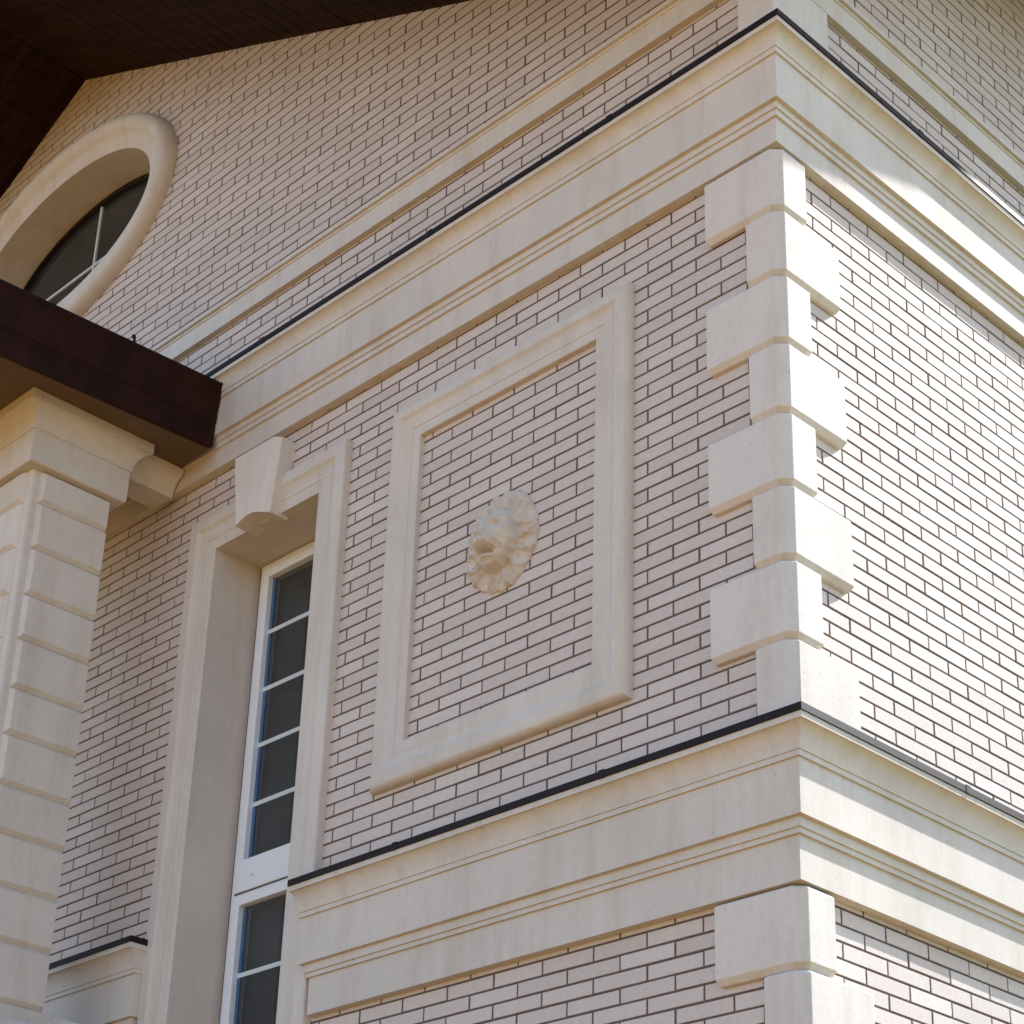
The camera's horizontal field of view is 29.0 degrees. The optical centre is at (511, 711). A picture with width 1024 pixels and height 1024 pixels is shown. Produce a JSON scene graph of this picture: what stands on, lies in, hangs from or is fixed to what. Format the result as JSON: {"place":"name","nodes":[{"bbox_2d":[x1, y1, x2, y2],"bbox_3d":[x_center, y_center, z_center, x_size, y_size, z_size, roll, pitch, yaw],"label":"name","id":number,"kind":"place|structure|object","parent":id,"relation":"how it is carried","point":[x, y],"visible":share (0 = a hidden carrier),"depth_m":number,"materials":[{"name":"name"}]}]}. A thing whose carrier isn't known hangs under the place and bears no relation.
{"place":"outdoors","nodes":[
{"label":"outdoors","id":0,"kind":"place"},
{"label":"ground","id":1,"kind":"structure","parent":0,"visible":0},
{"bbox_2d":[0,0,1023,1023],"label":"brick house","id":2,"kind":"structure","parent":1,"relation":"on","point":[693,330],"depth_m":10.39,"materials":[{"name":"beige brick"}]},
{"bbox_2d":[0,113,177,316],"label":"oval window","id":3,"kind":"structure","parent":2,"relation":"in","point":[73,229],"depth_m":15.94,"materials":[{"name":"beige stone"}]},
{"bbox_2d":[0,279,222,1023],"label":"porch","id":4,"kind":"object","parent":2,"relation":"attached to","point":[98,423],"visible":1,"depth_m":11.95,"materials":[{"name":"beige stone"}]},
{"bbox_2d":[219,541,314,1023],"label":"window","id":5,"kind":"structure","parent":2,"relation":"in","point":[250,987],"depth_m":11.79,"materials":[{"name":"white glass"}]},
{"bbox_2d":[466,489,539,593],"bbox_3d":[-0.118,-0.911,10.224,0.211,0.590,0.529,24,-32,-39],"label":"lion medallion","id":6,"kind":"object","parent":2,"relation":"attached to","point":[502,538],"visible":1,"depth_m":10.16,"materials":[{"name":"stone"}]}
]}

